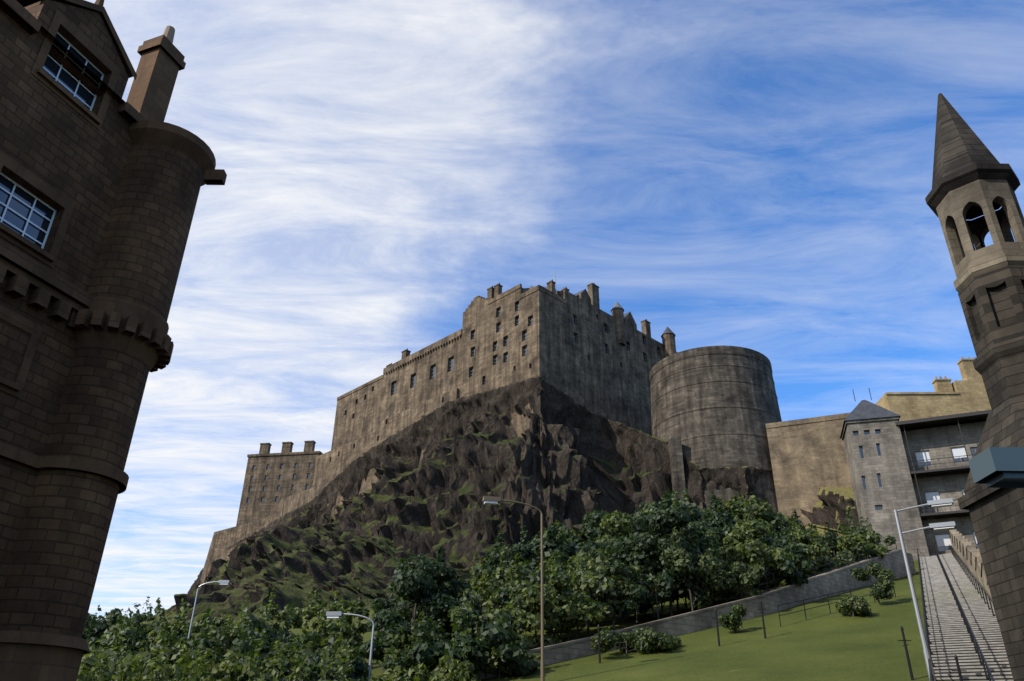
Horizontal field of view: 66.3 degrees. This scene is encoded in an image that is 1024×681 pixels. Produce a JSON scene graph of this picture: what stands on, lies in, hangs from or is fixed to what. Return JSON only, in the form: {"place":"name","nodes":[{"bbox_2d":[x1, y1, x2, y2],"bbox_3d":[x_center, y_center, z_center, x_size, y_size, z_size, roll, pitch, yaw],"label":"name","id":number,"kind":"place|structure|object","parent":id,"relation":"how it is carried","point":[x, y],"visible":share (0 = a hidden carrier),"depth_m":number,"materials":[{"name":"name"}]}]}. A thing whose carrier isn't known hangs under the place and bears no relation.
{"place":"outdoors","nodes":[
{"label":"outdoors","id":0,"kind":"place"},
{"bbox_2d":[82,560,988,680],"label":"lawn","id":1,"kind":"structure","parent":0,"point":[821,643],"depth_m":34.99,"materials":[{"name":"green plant"}]},
{"bbox_2d":[188,580,229,641],"bbox_3d":[-21.392,19.850,54.843,2.231,5.993,0.300,1,-28,0],"label":"street lamp","id":2,"kind":"object","parent":1,"relation":"on","point":[223,582],"visible":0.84,"depth_m":55.78,"materials":[{"name":"grey metal"}]},
{"bbox_2d":[77,546,620,680],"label":"trees","id":3,"kind":"object","parent":1,"relation":"on","point":[462,656],"visible":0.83,"depth_m":34.26,"materials":[{"name":"green plant"}]},
{"bbox_2d":[326,611,374,680],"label":"street lamp","id":4,"kind":"object","parent":1,"relation":"on","point":[334,614],"visible":0.98,"depth_m":37.56,"materials":[{"name":"grey metal"}]},
{"bbox_2d":[77,488,858,680],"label":"trees","id":5,"kind":"object","parent":1,"relation":"on","point":[646,530],"visible":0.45,"depth_m":51.24,"materials":[{"name":"green plant"}]},
{"bbox_2d":[82,507,896,680],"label":"trees","id":6,"kind":"object","parent":1,"relation":"on","point":[419,587],"visible":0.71,"depth_m":44.80,"materials":[{"name":"green plant"}]},
{"bbox_2d":[483,496,544,680],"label":"street lamp","id":7,"kind":"object","parent":1,"relation":"on","point":[491,500],"visible":1,"depth_m":33.60,"materials":[{"name":"brown"}]},
{"bbox_2d":[594,624,600,662],"bbox_3d":[4.005,14.029,35.999,0.347,1.882,0.317,24,-35,-36],"label":"clothes pole","id":8,"kind":"object","parent":1,"relation":"on","point":[598,634],"visible":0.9,"depth_m":36.02,"materials":[{"name":"black metal"}]},
{"bbox_2d":[480,549,915,678],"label":"retaining wall","id":9,"kind":"structure","parent":1,"relation":"on","point":[835,580],"depth_m":45.54,"materials":[{"name":"grey stone"}]},
{"bbox_2d":[758,537,896,593],"bbox_3d":[22.246,15.148,53.670,20.349,6.894,0.037,23,-35,-36],"label":"railing","id":10,"kind":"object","parent":9,"relation":"on","point":[826,564],"depth_m":53.05,"materials":[{"name":"black metal"}]},
{"bbox_2d":[713,608,720,645],"bbox_3d":[9.756,13.687,37.204,0.347,1.874,0.317,-22,-35,36],"label":"clothes pole","id":11,"kind":"object","parent":1,"relation":"on","point":[715,610],"visible":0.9,"depth_m":37.25,"materials":[{"name":"black metal"}]},
{"bbox_2d":[591,562,894,655],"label":"green shrubs","id":12,"kind":"object","parent":1,"relation":"on","point":[648,642],"visible":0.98,"depth_m":40.13,"materials":[{"name":"green plant"}]},
{"bbox_2d":[757,600,765,638],"bbox_3d":[12.152,13.562,37.935,0.347,1.951,0.317,-22,-35,36],"label":"clothes pole","id":13,"kind":"object","parent":1,"relation":"on","point":[761,609],"visible":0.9,"depth_m":37.95,"materials":[{"name":"black metal"}]},
{"bbox_2d":[777,580,895,626],"bbox_3d":[18.341,14.628,43.753,10.465,3.608,0.044,17,-32,-28],"label":"lawn railing","id":14,"kind":"object","parent":1,"relation":"on","point":[823,605],"visible":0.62,"depth_m":42.84,"materials":[{"name":"black metal"}]},
{"bbox_2d":[898,626,913,679],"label":"clothes pole","id":15,"kind":"object","parent":1,"relation":"on","point":[907,654],"visible":1,"depth_m":25.79,"materials":[{"name":"black metal"}]},
{"bbox_2d":[876,357,991,420],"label":"building","id":16,"kind":"structure","parent":1,"relation":"on","point":[967,393],"depth_m":108.05,"materials":[{"name":"beige stone"}]},
{"bbox_2d":[895,410,991,554],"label":"apartment building","id":17,"kind":"structure","parent":1,"relation":"on","point":[940,451],"depth_m":76.77,"materials":[{"name":"grey concrete"}]},
{"bbox_2d":[917,544,998,680],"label":"stair handrails","id":18,"kind":"object","parent":1,"relation":"on","point":[972,635],"visible":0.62,"depth_m":35.70,"materials":[{"name":"black metal"}]},
{"bbox_2d":[949,529,992,604],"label":"balustrade","id":19,"kind":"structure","parent":1,"relation":"on","point":[967,552],"depth_m":50.28,"materials":[{"name":"beige stone"}]},
{"bbox_2d":[85,0,1023,619],"label":"sky","id":20,"kind":"structure","parent":0,"point":[757,175],"materials":[{"name":"blue"}]},
{"bbox_2d":[673,567,840,612],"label":"terrace path","id":21,"kind":"structure","parent":0,"point":[730,599],"depth_m":51.71,"materials":[{"name":"stone"}]},
{"bbox_2d":[766,412,852,526],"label":"castle curtain wall","id":22,"kind":"structure","parent":0,"point":[808,456],"depth_m":127.31,"materials":[{"name":"beige stone"}]},
{"bbox_2d":[840,389,928,560],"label":"stone tower","id":23,"kind":"structure","parent":0,"point":[879,470],"depth_m":77.04,"materials":[{"name":"grey stone"}]},
{"bbox_2d":[894,498,955,680],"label":"street lamp","id":24,"kind":"object","parent":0,"point":[941,525],"visible":0.98,"depth_m":25.49,"materials":[{"name":"grey metal"}]},
{"bbox_2d":[952,655,966,680],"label":"clothes pole","id":25,"kind":"object","parent":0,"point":[958,668],"visible":1,"depth_m":23.68,"materials":[{"name":"black metal"}]},
{"bbox_2d":[919,553,1013,680],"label":"stairs","id":26,"kind":"structure","parent":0,"point":[949,637],"depth_m":33.74,"materials":[{"name":"stone"}]},
{"bbox_2d":[925,93,1023,680],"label":"tower","id":27,"kind":"structure","parent":0,"point":[973,178],"depth_m":21.82,"materials":[{"name":"brown stone"}]},
{"label":"ground","id":28,"kind":"structure","parent":0,"visible":0},
{"bbox_2d":[0,0,226,680],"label":"tenement","id":29,"kind":"structure","parent":28,"relation":"on","point":[102,181],"depth_m":17.81,"materials":[{"name":"stone"}]},
{"bbox_2d":[146,376,859,624],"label":"castle rock","id":30,"kind":"object","parent":28,"relation":"on","point":[407,505],"visible":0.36,"depth_m":132.61,"materials":[{"name":"brown stone"}]},
{"bbox_2d":[200,488,311,587],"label":"stone wall","id":31,"kind":"structure","parent":30,"relation":"on","point":[222,541],"depth_m":236.12,"materials":[{"name":"stone"}]},
{"bbox_2d":[236,440,322,525],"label":"castle building","id":32,"kind":"structure","parent":30,"relation":"on","point":[271,480],"depth_m":253.32,"materials":[{"name":"stone"}]},
{"bbox_2d":[311,271,677,518],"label":"castle","id":33,"kind":"structure","parent":30,"relation":"on","point":[581,348],"depth_m":162.38,"materials":[{"name":"stone"}]},
{"bbox_2d":[649,345,781,515],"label":"round tower","id":34,"kind":"structure","parent":30,"relation":"on","point":[714,406],"depth_m":136.10,"materials":[{"name":"grey stone"}]},
{"bbox_2d":[968,447,1023,487],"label":"street lamp","id":35,"kind":"object","parent":28,"relation":"on","point":[996,467],"visible":1,"depth_m":8.28,"materials":[{"name":"teal"}]}
]}

